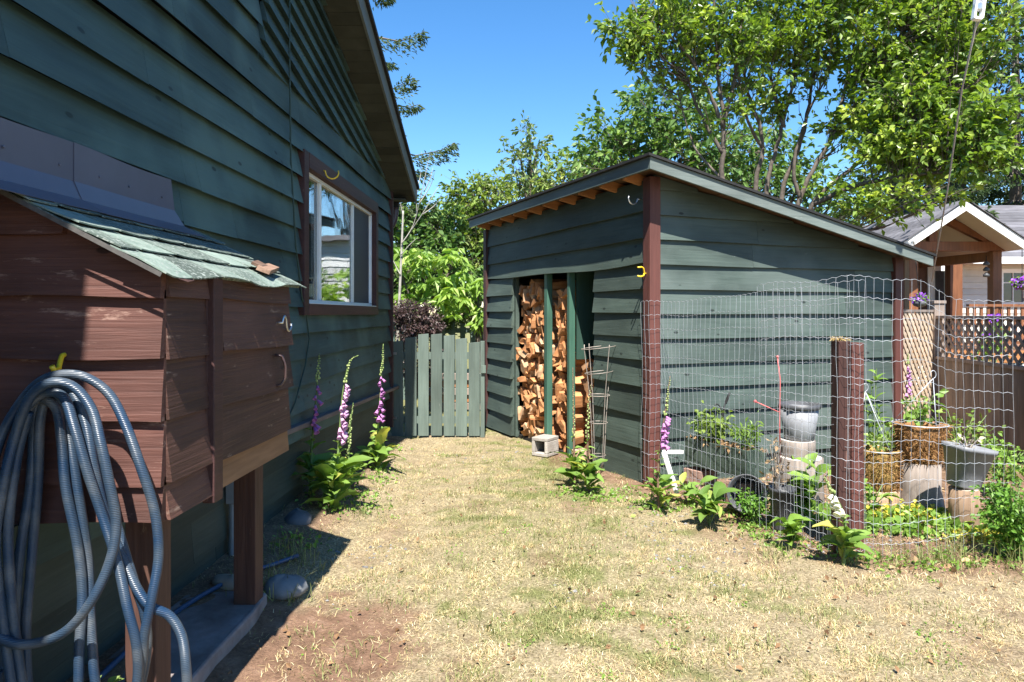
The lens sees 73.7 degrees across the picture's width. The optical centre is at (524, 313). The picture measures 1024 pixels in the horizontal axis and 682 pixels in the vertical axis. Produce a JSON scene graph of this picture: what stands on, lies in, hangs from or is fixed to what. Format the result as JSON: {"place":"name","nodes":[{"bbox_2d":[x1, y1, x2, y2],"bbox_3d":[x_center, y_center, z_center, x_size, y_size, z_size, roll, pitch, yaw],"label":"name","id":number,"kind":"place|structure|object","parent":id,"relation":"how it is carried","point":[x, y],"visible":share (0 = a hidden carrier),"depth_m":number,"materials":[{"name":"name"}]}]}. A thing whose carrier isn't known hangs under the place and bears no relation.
{"place":"outdoors","nodes":[
{"label":"outdoors","id":0,"kind":"place"},
{"bbox_2d":[65,314,1023,681],"bbox_3d":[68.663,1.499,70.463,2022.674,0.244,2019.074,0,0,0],"label":"ground","id":1,"kind":"structure","parent":0,"point":[245,660],"depth_m":3.63,"materials":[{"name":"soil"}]},
{"bbox_2d":[109,591,266,681],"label":"paving slab","id":2,"kind":"structure","parent":1,"relation":"on","point":[219,626],"depth_m":3.02,"materials":[{"name":"grey concrete"}]},
{"bbox_2d":[0,117,306,681],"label":"storage cabinet","id":3,"kind":"object","parent":2,"relation":"on","point":[146,305],"visible":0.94,"depth_m":2.30,"materials":[{"name":"brown paint"}]},
{"bbox_2d":[0,369,191,681],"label":"garden hose","id":4,"kind":"object","parent":3,"relation":"hanging from","point":[66,400],"visible":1,"depth_m":2.07,"materials":[{"name":"grey rubber"}]},
{"bbox_2d":[251,260,278,274],"bbox_3d":[-1.222,-0.212,3.217,0.090,0.077,0.302,0,0,-13],"label":"wood offcut","id":5,"kind":"object","parent":3,"relation":"on","point":[268,268],"visible":1,"depth_m":3.11,"materials":[{"name":"brown wood"}]},
{"bbox_2d":[100,554,298,679],"bbox_3d":[-1.571,1.397,2.812,0.178,0.070,2.427,0,0,8],"label":"thin hose","id":6,"kind":"object","parent":1,"relation":"on","point":[107,669],"visible":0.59,"depth_m":3.23,"materials":[{"name":"blue rubber"}]},
{"bbox_2d":[0,0,418,681],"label":"green house","id":7,"kind":"structure","parent":1,"relation":"on","point":[272,132],"depth_m":4.31,"materials":[{"name":"paint"}]},
{"bbox_2d":[296,149,377,314],"bbox_3d":[-1.639,-0.610,6.418,0.219,1.250,2.584,0,0,0],"label":"window","id":8,"kind":"structure","parent":7,"relation":"in","point":[338,233],"depth_m":6.17,"materials":[{"name":"brown paint"}]},
{"bbox_2d":[212,574,233,590],"bbox_3d":[-1.521,1.391,3.524,0.204,0.092,0.145,0,0,33],"label":"stone","id":9,"kind":"object","parent":1,"relation":"on","point":[227,580],"visible":0.56,"depth_m":3.48,"materials":[{"name":"grey stone"}]},
{"bbox_2d":[263,574,307,599],"bbox_3d":[-1.236,1.424,3.549,0.224,0.141,0.185,0,0,0],"label":"stone","id":10,"kind":"object","parent":1,"relation":"on","point":[282,583],"visible":0.92,"depth_m":3.50,"materials":[{"name":"grey stone"}]},
{"bbox_2d":[284,508,311,524],"bbox_3d":[-1.544,1.415,4.654,0.182,0.153,0.214,0,0,-28],"label":"stone","id":11,"kind":"object","parent":1,"relation":"on","point":[296,516],"visible":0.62,"depth_m":4.60,"materials":[{"name":"grey stone"}]},
{"bbox_2d":[291,353,333,495],"bbox_3d":[-1.626,0.869,5.223,0.447,1.122,0.435,0,0,-25],"label":"foxglove","id":12,"kind":"object","parent":1,"relation":"on","point":[310,459],"visible":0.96,"depth_m":5.21,"materials":[{"name":"green plant"}]},
{"bbox_2d":[299,355,373,508],"bbox_3d":[-1.448,0.884,5.047,0.527,1.154,0.488,0,0,-43],"label":"foxglove","id":13,"kind":"object","parent":1,"relation":"on","point":[334,483],"visible":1,"depth_m":5.01,"materials":[{"name":"green plant"}]},
{"bbox_2d":[345,403,372,488],"bbox_3d":[-1.467,1.095,5.562,0.365,0.731,0.335,0,0,33],"label":"foxglove","id":14,"kind":"object","parent":1,"relation":"on","point":[357,467],"visible":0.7,"depth_m":5.56,"materials":[{"name":"green plant"}]},
{"bbox_2d":[352,344,405,468],"bbox_3d":[-1.383,0.893,6.321,0.407,1.215,0.458,0,0,-39],"label":"foxglove","id":15,"kind":"object","parent":1,"relation":"on","point":[379,453],"visible":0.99,"depth_m":6.33,"materials":[{"name":"green plant"}]},
{"bbox_2d":[393,150,442,340],"bbox_3d":[-1.747,-0.504,10.905,0.882,4.265,0.200,0,0,0],"label":"bare sapling","id":16,"kind":"object","parent":1,"relation":"on","point":[400,270],"visible":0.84,"depth_m":10.89,"materials":[{"name":"grey plant"}]},
{"bbox_2d":[393,295,445,393],"bbox_3d":[-1.632,0.678,10.430,0.981,1.898,0.902,0,0,0],"label":"plum shrub","id":17,"kind":"object","parent":1,"relation":"on","point":[423,322],"visible":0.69,"depth_m":10.27,"materials":[{"name":"purple plant"}]},
{"bbox_2d":[372,0,470,342],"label":"spruce tree","id":18,"kind":"object","parent":1,"relation":"on","point":[414,110],"visible":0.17,"depth_m":14.04,"materials":[{"name":"green plant"}]},
{"bbox_2d":[393,244,474,324],"bbox_3d":[-1.709,0.207,12.104,1.912,2.836,1.513,0,0,32],"label":"compound leaf shrub","id":19,"kind":"object","parent":1,"relation":"on","point":[439,290],"visible":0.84,"depth_m":11.83,"materials":[{"name":"green plant"}]},
{"bbox_2d":[393,322,476,399],"bbox_3d":[-0.988,0.843,12.627,5.325,1.514,0.055,0,0,0],"label":"shrub","id":20,"kind":"object","parent":1,"relation":"on","point":[462,330],"visible":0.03,"depth_m":12.60,"materials":[{"name":"plant"}]},
{"bbox_2d":[393,188,482,334],"bbox_3d":[-2.203,-0.714,14.431,3.694,4.705,3.635,0,0,0],"label":"maple tree","id":21,"kind":"object","parent":1,"relation":"on","point":[428,236],"visible":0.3,"depth_m":14.47,"materials":[{"name":"green plant"}]},
{"bbox_2d":[434,277,482,340],"bbox_3d":[-0.874,0.486,11.701,1.222,2.288,1.167,0,0,-21],"label":"compound leaf shrub","id":22,"kind":"object","parent":1,"relation":"on","point":[467,305],"visible":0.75,"depth_m":11.69,"materials":[{"name":"green plant"}]},
{"bbox_2d":[408,160,519,341],"bbox_3d":[-1.271,-0.977,15.632,3.048,5.262,3.503,0,0,0],"label":"maple tree","id":23,"kind":"object","parent":1,"relation":"on","point":[472,203],"visible":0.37,"depth_m":15.44,"materials":[{"name":"green plant"}]},
{"bbox_2d":[480,341,485,436],"bbox_3d":[-0.536,0.980,8.815,0.072,1.240,0.110,0,0,0],"label":"gate post","id":24,"kind":"object","parent":1,"relation":"on","point":[482,387],"visible":1,"depth_m":8.79,"materials":[{"name":"paint"}]},
{"bbox_2d":[391,334,479,435],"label":"garden gate","id":25,"kind":"structure","parent":24,"relation":"attached to","point":[436,355],"depth_m":8.80,"materials":[{"name":"paint"}]},
{"bbox_2d":[483,108,564,204],"bbox_3d":[0.095,-2.126,19.936,2.676,7.554,2.321,0,0,42],"label":"maple tree","id":26,"kind":"object","parent":1,"relation":"on","point":[526,186],"visible":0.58,"depth_m":19.85,"materials":[{"name":"green plant"}]},
{"bbox_2d":[532,434,558,456],"bbox_3d":[0.224,1.450,7.484,0.200,0.200,0.240,0,0,34],"label":"concrete block","id":27,"kind":"object","parent":1,"relation":"on","point":[543,445],"depth_m":7.43,"materials":[{"name":"grey concrete"}]},
{"bbox_2d":[549,368,585,483],"bbox_3d":[0.440,0.990,6.035,0.453,1.021,0.313,0,0,-23],"label":"foxglove","id":28,"kind":"object","parent":1,"relation":"on","point":[573,468],"visible":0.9,"depth_m":6.01,"materials":[{"name":"green plant"}]},
{"bbox_2d":[522,137,621,193],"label":"maple tree","id":29,"kind":"object","parent":1,"relation":"on","point":[546,185],"visible":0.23,"depth_m":18.50,"materials":[{"name":"green plant"}]},
{"bbox_2d":[567,384,606,493],"bbox_3d":[0.506,1.042,5.676,0.342,0.915,0.373,0,0,13],"label":"foxglove","id":30,"kind":"object","parent":1,"relation":"on","point":[588,469],"visible":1,"depth_m":5.67,"materials":[{"name":"green plant"}]},
{"bbox_2d":[581,345,614,474],"bbox_3d":[0.717,0.930,6.600,0.348,1.261,0.348,0,0,0],"label":"tomato cage","id":31,"kind":"object","parent":1,"relation":"on","point":[592,396],"visible":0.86,"depth_m":6.52,"materials":[{"name":"metal"}]},
{"bbox_2d":[228,442,1016,674],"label":"leaf litter","id":32,"kind":"object","parent":1,"relation":"on","point":[826,631],"visible":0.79,"depth_m":3.40,"materials":[{"name":"brown plant"}]},
{"bbox_2d":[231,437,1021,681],"bbox_3d":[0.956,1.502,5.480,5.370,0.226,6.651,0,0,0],"label":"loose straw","id":33,"kind":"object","parent":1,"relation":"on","point":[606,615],"visible":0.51,"depth_m":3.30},
{"bbox_2d":[325,446,951,607],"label":"gravel","id":34,"kind":"structure","parent":1,"relation":"on","point":[668,558],"depth_m":4.36,"materials":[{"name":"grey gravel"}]},
{"bbox_2d":[271,441,1023,681],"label":"weeds","id":35,"kind":"object","parent":1,"relation":"on","point":[771,535],"visible":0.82,"depth_m":4.62,"materials":[{"name":"green plant"}]},
{"bbox_2d":[632,377,681,510],"bbox_3d":[1.030,0.987,5.180,0.317,1.027,0.302,0,0,45],"label":"foxglove","id":36,"kind":"object","parent":1,"relation":"on","point":[661,481],"visible":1,"depth_m":5.15,"materials":[{"name":"green plant"}]},
{"bbox_2d":[548,66,776,187],"bbox_3d":[3.474,-2.412,17.526,5.852,8.091,4.454,0,0,0],"label":"maple tree","id":37,"kind":"object","parent":1,"relation":"on","point":[660,129],"visible":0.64,"depth_m":16.79,"materials":[{"name":"green plant"}]},
{"bbox_2d":[662,450,683,493],"bbox_3d":[1.256,1.280,5.575,0.255,0.331,0.160,0,0,-41],"label":"metal bracket","id":38,"kind":"object","parent":1,"relation":"on","point":[667,465],"visible":0.97,"depth_m":5.52,"materials":[{"name":"white metal"}]},
{"bbox_2d":[585,0,782,178],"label":"broadleaf tree","id":39,"kind":"object","parent":1,"relation":"on","point":[646,23],"visible":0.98,"depth_m":11.17,"materials":[{"name":"green plant"}]},
{"bbox_2d":[671,472,716,504],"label":"leafy plant","id":40,"kind":"object","parent":1,"relation":"on","point":[689,485],"visible":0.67,"depth_m":5.34,"materials":[{"name":"green plant"}]},
{"bbox_2d":[685,481,714,491],"bbox_3d":[1.487,1.480,5.780,0.205,0.118,0.190,0,0,-25],"label":"brick","id":41,"kind":"object","parent":1,"relation":"on","point":[702,486],"visible":0.15,"depth_m":5.70,"materials":[{"name":"brick"}]},
{"bbox_2d":[684,466,716,484],"bbox_3d":[1.488,1.369,5.781,0.206,0.117,0.196,0,0,-34],"label":"brick","id":42,"kind":"object","parent":41,"relation":"on","point":[702,473],"visible":0.61,"depth_m":5.72,"materials":[{"name":"brick"}]},
{"bbox_2d":[685,434,765,479],"bbox_3d":[1.606,1.148,5.559,0.254,0.254,0.685,0,0,-32],"label":"planter box","id":43,"kind":"object","parent":42,"relation":"on","point":[715,449],"visible":0.77,"depth_m":5.45,"materials":[{"name":"paint"}]},
{"bbox_2d":[686,400,734,443],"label":"potted plant","id":44,"kind":"object","parent":43,"relation":"in","point":[715,432],"visible":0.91,"depth_m":5.62,"materials":[{"name":"green plant"}]},
{"bbox_2d":[730,410,772,449],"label":"potted plant","id":45,"kind":"object","parent":43,"relation":"on","point":[746,433],"visible":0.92,"depth_m":5.34,"materials":[{"name":"green plant"}]},
{"bbox_2d":[467,152,936,485],"bbox_3d":[1.665,0.127,8.266,3.338,2.926,4.611,0,0,-25],"label":"woodshed","id":46,"kind":"object","parent":1,"relation":"on","point":[619,242],"visible":0.81,"depth_m":6.52,"materials":[{"name":"paint"}]},
{"bbox_2d":[575,442,584,448],"bbox_3d":[0.653,1.492,7.698,0.381,0.154,0.076,-1,18,-36],"label":"firewood log","id":47,"kind":"object","parent":46,"relation":"on","point":[581,444],"visible":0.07,"depth_m":7.63,"materials":[{"name":"orange wood"}]},
{"bbox_2d":[560,428,589,444],"bbox_3d":[0.629,1.365,7.673,0.391,0.153,0.266,-7,-1,-35],"label":"firewood log","id":48,"kind":"object","parent":47,"relation":"on","point":[580,435],"visible":0.38,"depth_m":7.56,"materials":[{"name":"orange wood"}]},
{"bbox_2d":[575,422,586,429],"bbox_3d":[0.645,1.260,7.678,0.384,0.150,0.093,-3,25,-33],"label":"firewood log","id":49,"kind":"object","parent":48,"relation":"on","point":[578,426],"visible":0.35,"depth_m":7.62,"materials":[{"name":"orange wood"}]},
{"bbox_2d":[565,412,586,422],"bbox_3d":[0.663,1.162,7.667,0.380,0.119,0.185,0,-7,-33],"label":"firewood log","id":50,"kind":"object","parent":49,"relation":"on","point":[580,417],"visible":0.38,"depth_m":7.56,"materials":[{"name":"orange wood"}]},
{"bbox_2d":[564,402,586,413],"bbox_3d":[0.620,1.054,7.665,0.381,0.154,0.076,0,-14,-33],"label":"firewood log","id":51,"kind":"object","parent":50,"relation":"on","point":[580,410],"visible":0.23,"depth_m":7.62,"materials":[{"name":"orange wood"}]},
{"bbox_2d":[575,385,586,407],"bbox_3d":[0.671,0.917,7.579,0.396,0.262,0.140,0,0,-12],"label":"firewood log","id":52,"kind":"object","parent":51,"relation":"on","point":[580,394],"visible":0.27,"depth_m":7.53,"materials":[{"name":"orange wood"}]},
{"bbox_2d":[684,481,740,525],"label":"leafy plant","id":53,"kind":"object","parent":1,"relation":"on","point":[708,501],"visible":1,"depth_m":4.80,"materials":[{"name":"green plant"}]},
{"bbox_2d":[727,474,766,513],"bbox_3d":[1.686,1.347,5.174,0.284,0.310,0.360,0,0,20],"label":"bucket","id":54,"kind":"object","parent":1,"relation":"on","point":[756,488],"visible":0.52,"depth_m":5.15,"materials":[{"name":"grey plastic"}]},
{"bbox_2d":[729,487,770,523],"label":"leafy plant","id":55,"kind":"object","parent":1,"relation":"on","point":[758,507],"visible":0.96,"depth_m":4.85,"materials":[{"name":"green plant"}]},
{"bbox_2d":[768,484,795,531],"bbox_3d":[1.795,1.363,4.763,0.180,0.295,0.180,0,0,0],"label":"flower pot","id":56,"kind":"object","parent":1,"relation":"on","point":[777,508],"visible":0.81,"depth_m":4.70,"materials":[{"name":"grey plastic"}]},
{"bbox_2d":[759,437,789,489],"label":"potted plant","id":57,"kind":"object","parent":56,"relation":"on","point":[776,477],"visible":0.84,"depth_m":4.75,"materials":[{"name":"brown plant"}]},
{"bbox_2d":[769,513,811,548],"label":"leafy plant","id":58,"kind":"object","parent":1,"relation":"on","point":[792,524],"visible":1,"depth_m":4.34,"materials":[{"name":"green plant"}]},
{"bbox_2d":[707,116,887,224],"bbox_3d":[7.176,-1.959,19.179,5.561,7.241,3.902,0,0,-17],"label":"maple tree","id":59,"kind":"object","parent":1,"relation":"on","point":[778,171],"visible":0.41,"depth_m":18.39,"materials":[{"name":"green plant"}]},
{"bbox_2d":[777,454,824,505],"bbox_3d":[2.185,1.348,5.421,0.371,0.424,0.372,0,0,0],"label":"log round","id":60,"kind":"object","parent":1,"relation":"on","point":[811,470],"visible":0.18,"depth_m":5.28,"materials":[{"name":"grey wood"}]},
{"bbox_2d":[780,437,815,458],"bbox_3d":[2.179,1.087,5.451,0.270,0.159,0.271,0,0,0],"label":"log round","id":61,"kind":"object","parent":60,"relation":"on","point":[804,447],"visible":0.47,"depth_m":5.34,"materials":[{"name":"grey wood"}]},
{"bbox_2d":[778,401,820,440],"bbox_3d":[2.190,0.863,5.450,0.316,0.285,0.316,0,0,0],"label":"flower pot","id":62,"kind":"object","parent":61,"relation":"on","point":[803,409],"visible":0.89,"depth_m":5.34,"materials":[{"name":"grey plastic"}]},
{"bbox_2d":[785,452,830,509],"bbox_3d":[2.136,1.293,5.196,0.366,0.417,0.496,0,0,0],"label":"leafy plant","id":63,"kind":"object","parent":1,"relation":"on","point":[820,469],"visible":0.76,"depth_m":5.13,"materials":[{"name":"green plant"}]},
{"bbox_2d":[644,481,1022,575],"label":"dead leaves","id":64,"kind":"object","parent":1,"relation":"on","point":[953,569],"visible":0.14,"depth_m":4.37,"materials":[{"name":"brown plant"}]},
{"bbox_2d":[812,476,875,565],"bbox_3d":[1.916,1.235,4.078,0.331,0.532,0.320,0,0,31],"label":"white foxglove","id":65,"kind":"object","parent":1,"relation":"on","point":[845,538],"visible":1,"depth_m":4.05,"materials":[{"name":"green plant"}]},
{"bbox_2d":[829,336,863,554],"bbox_3d":[2.019,0.869,4.308,0.200,1.452,0.131,0,0,0],"label":"fence post","id":66,"kind":"object","parent":1,"relation":"on","point":[839,427],"visible":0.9,"depth_m":4.26,"materials":[{"name":"red paint"}]},
{"bbox_2d":[640,279,866,550],"bbox_3d":[1.571,0.635,5.133,0.140,1.691,2.120,0,0,-28],"label":"wire fence","id":67,"kind":"object","parent":66,"relation":"attached to","point":[744,360],"visible":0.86,"depth_m":4.97,"materials":[{"name":"grey metal"}]},
{"bbox_2d":[711,0,1023,234],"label":"broadleaf tree","id":68,"kind":"object","parent":1,"relation":"on","point":[916,80],"visible":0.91,"depth_m":10.90,"materials":[{"name":"green plant"}]},
{"bbox_2d":[864,369,888,443],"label":"tall weed","id":69,"kind":"object","parent":1,"relation":"on","point":[876,377],"visible":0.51,"depth_m":6.27,"materials":[{"name":"green plant"}]},
{"bbox_2d":[867,421,895,446],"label":"leafy bush","id":70,"kind":"object","parent":1,"relation":"on","point":[881,435],"visible":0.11,"depth_m":6.33,"materials":[{"name":"green plant"}]},
{"bbox_2d":[769,498,995,542],"bbox_3d":[2.548,1.462,4.831,1.564,0.198,0.728,0,0,19],"label":"ground cover","id":71,"kind":"object","parent":1,"relation":"on","point":[944,525],"visible":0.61,"depth_m":4.70,"materials":[{"name":"green plant"}]},
{"bbox_2d":[864,491,900,510],"bbox_3d":[2.720,1.448,5.252,0.307,0.204,0.307,0,0,0],"label":"stump","id":72,"kind":"object","parent":1,"relation":"on","point":[884,500],"visible":0.17,"depth_m":5.12,"materials":[{"name":"brown wood"}]},
{"bbox_2d":[864,383,904,492],"bbox_3d":[2.721,0.959,5.245,0.385,0.844,0.379,0,0,0],"label":"coco basket","id":73,"kind":"object","parent":72,"relation":"on","point":[891,476],"visible":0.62,"depth_m":5.13,"materials":[{"name":"wicker"}]},
{"bbox_2d":[864,432,894,451],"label":"potted plant","id":74,"kind":"object","parent":73,"relation":"on","point":[874,443],"visible":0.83,"depth_m":5.23,"materials":[{"name":"green plant"}]},
{"bbox_2d":[864,478,903,509],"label":"leafy plant","id":75,"kind":"object","parent":1,"relation":"on","point":[869,494],"visible":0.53,"depth_m":4.98,"materials":[{"name":"green plant"}]},
{"bbox_2d":[757,275,1014,557],"bbox_3d":[2.263,0.656,4.305,1.515,1.787,0.392,0,0,19],"label":"wire fence","id":76,"kind":"object","parent":1,"relation":"on","point":[865,399],"visible":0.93,"depth_m":4.24,"materials":[{"name":"grey metal"}]},
{"bbox_2d":[832,33,943,225],"bbox_3d":[15.130,-5.338,28.105,5.997,14.102,6.447,0,0,0],"label":"fir tree","id":77,"kind":"object","parent":1,"relation":"on","point":[876,173],"visible":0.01,"depth_m":28.39,"materials":[{"name":"green plant"}]},
{"bbox_2d":[903,354,915,418],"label":"foxglove","id":78,"kind":"object","parent":1,"relation":"on","point":[908,378],"visible":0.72,"depth_m":7.68,"materials":[{"name":"purple plant"}]},
{"bbox_2d":[903,309,933,417],"bbox_3d":[4.902,0.761,8.563,1.274,1.613,0.050,0,0,-42],"label":"lattice panel","id":79,"kind":"object","parent":1,"relation":"on","point":[909,333],"visible":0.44,"depth_m":8.58,"materials":[{"name":"beige wood"}]},
{"bbox_2d":[898,461,944,514],"bbox_3d":[3.015,1.341,5.222,0.348,0.419,0.349,0,0,0],"label":"stump","id":80,"kind":"object","parent":1,"relation":"on","point":[919,472],"visible":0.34,"depth_m":5.09,"materials":[{"name":"brown wood"}]},
{"bbox_2d":[889,370,952,467],"bbox_3d":[3.017,0.800,5.216,0.434,0.731,0.439,0,0,0],"label":"coco basket","id":81,"kind":"object","parent":80,"relation":"on","point":[923,449],"visible":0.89,"depth_m":5.10,"materials":[{"name":"wicker"}]},
{"bbox_2d":[901,388,947,425],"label":"potted plant","id":82,"kind":"object","parent":81,"relation":"on","point":[923,410],"visible":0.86,"depth_m":5.21,"materials":[{"name":"green plant"}]},
{"bbox_2d":[856,6,1009,224],"bbox_3d":[11.588,-4.332,19.517,4.085,12.102,4.121,0,0,0],"label":"fir tree","id":83,"kind":"object","parent":1,"relation":"on","point":[980,196],"visible":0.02,"depth_m":19.07,"materials":[{"name":"green plant"}]},
{"bbox_2d":[864,497,1004,546],"bbox_3d":[2.907,1.451,4.766,0.768,0.173,1.218,0,0,-40],"label":"yellow ground cover","id":84,"kind":"object","parent":1,"relation":"on","point":[958,530],"visible":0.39,"depth_m":4.81,"materials":[{"name":"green plant"}]},
{"bbox_2d":[862,201,1023,391],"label":"neighbour house","id":85,"kind":"structure","parent":1,"relation":"on","point":[973,236],"depth_m":15.03,"materials":[{"name":"grey"}]},
{"bbox_2d":[909,243,928,307],"bbox_3d":[7.873,-0.780,13.613,0.374,1.342,0.390,0,0,0],"label":"flower basket","id":86,"kind":"object","parent":85,"relation":"hanging from","point":[921,297],"visible":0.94,"depth_m":13.54,"materials":[{"name":"purple plastic"}]},
{"bbox_2d":[927,266,944,339],"bbox_3d":[10.296,-0.250,16.985,0.550,2.000,0.051,0,0,0],"label":"door","id":87,"kind":"structure","parent":85,"relation":"in","point":[938,282],"depth_m":16.96,"materials":[{"name":"white glass"}]},
{"bbox_2d":[1002,269,1023,303],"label":"window","id":88,"kind":"structure","parent":85,"relation":"in","point":[1009,293],"depth_m":16.98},
{"bbox_2d":[1009,275,1023,289],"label":"flower basket","id":89,"kind":"object","parent":85,"relation":"hanging from","point":[1018,284],"visible":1,"depth_m":13.87,"materials":[{"name":"purple plastic"}]},
{"bbox_2d":[894,1,1023,204],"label":"fir tree","id":90,"kind":"object","parent":1,"relation":"on","point":[964,185],"visible":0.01,"depth_m":25.46,"materials":[{"name":"green plant"}]},
{"bbox_2d":[948,485,979,530],"bbox_3d":[3.036,1.378,4.722,0.188,0.344,0.188,0,0,0],"label":"stump","id":91,"kind":"object","parent":1,"relation":"on","point":[955,506],"visible":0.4,"depth_m":4.65,"materials":[{"name":"brown wood"}]},
{"bbox_2d":[941,441,998,489],"bbox_3d":[3.075,1.054,4.719,0.317,0.323,0.240,0,0,-13],"label":"flower pot","id":92,"kind":"object","parent":91,"relation":"on","point":[955,470],"visible":0.92,"depth_m":4.64,"materials":[{"name":"grey plastic"}]},
{"bbox_2d":[926,408,1005,445],"bbox_3d":[4.250,1.263,6.655,0.719,0.650,0.673,0,0,26],"label":"leafy bush","id":93,"kind":"object","parent":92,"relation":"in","point":[959,430],"visible":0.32,"depth_m":6.64,"materials":[{"name":"green plant"}]},
{"bbox_2d":[953,433,984,447],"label":"potted plant","id":94,"kind":"object","parent":92,"relation":"in","point":[971,441],"visible":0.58,"depth_m":4.71,"materials":[{"name":"plant"}]},
{"bbox_2d":[926,297,1023,459],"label":"board fence","id":95,"kind":"object","parent":1,"relation":"on","point":[1007,382],"visible":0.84,"depth_m":7.94,"materials":[{"name":"wood"}]},
{"bbox_2d":[937,0,1023,204],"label":"fir tree","id":96,"kind":"object","parent":1,"relation":"on","point":[1015,193],"visible":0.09,"depth_m":22.88,"materials":[{"name":"green plant"}]},
{"bbox_2d":[965,429,1023,491],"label":"leafy bush","id":97,"kind":"object","parent":1,"relation":"on","point":[1004,473],"visible":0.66,"depth_m":5.58,"materials":[{"name":"green plant"}]},
{"bbox_2d":[978,313,1013,361],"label":"flower plant","id":98,"kind":"object","parent":1,"relation":"on","point":[998,322],"visible":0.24,"depth_m":9.46,"materials":[{"name":"purple plant"}]},
{"bbox_2d":[969,475,1023,560],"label":"green shrub","id":99,"kind":"object","parent":1,"relation":"on","point":[1009,525],"visible":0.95,"depth_m":4.12,"materials":[{"name":"green plant"}]},
{"bbox_2d":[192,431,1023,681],"bbox_3d":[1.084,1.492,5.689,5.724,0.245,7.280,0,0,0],"label":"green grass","id":100,"kind":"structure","parent":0,"point":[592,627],"depth_m":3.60,"materials":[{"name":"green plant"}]},
{"bbox_2d":[369,0,1023,313],"label":"sky","id":101,"kind":"structure","parent":0,"point":[483,62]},
{"bbox_2d":[931,21,979,281],"bbox_3d":[4.410,-2.249,7.079,0.174,3.704,3.367,0,0,23],"label":"rope","id":102,"kind":"object","parent":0,"point":[974,31],"visible":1,"depth_m":6.75,"materials":[{"name":"fabric"}]},
{"bbox_2d":[971,0,985,21],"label":"line pulley","id":103,"kind":"object","parent":102,"relation":"hanging from","point":[979,6],"visible":1,"depth_m":5.59,"materials":[{"name":"white paint"}]},
{"bbox_3d":[0.418,-0.292,8.207,0.371,0.077,0.185,7,-33,-19],"label":"firewood log","id":104,"kind":"object","parent":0,"visible":0},
{"bbox_2d":[535,279,566,294],"bbox_3d":[0.311,-0.317,8.218,0.384,0.198,0.085,0,-2,-2],"label":"firewood log","id":105,"kind":"object","parent":104,"relation":"on","point":[539,282],"visible":0.29,"depth_m":8.21,"materials":[{"name":"orange wood"}]},
{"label":"brick","id":106,"kind":"object","parent":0,"visible":0},
{"bbox_2d":[726,478,752,497],"bbox_3d":[1.721,1.369,5.378,0.206,0.116,0.192,0,0,-36],"label":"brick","id":107,"kind":"object","parent":106,"relation":"on","point":[739,485],"visible":0.38,"depth_m":5.28,"materials":[{"name":"red brick"}]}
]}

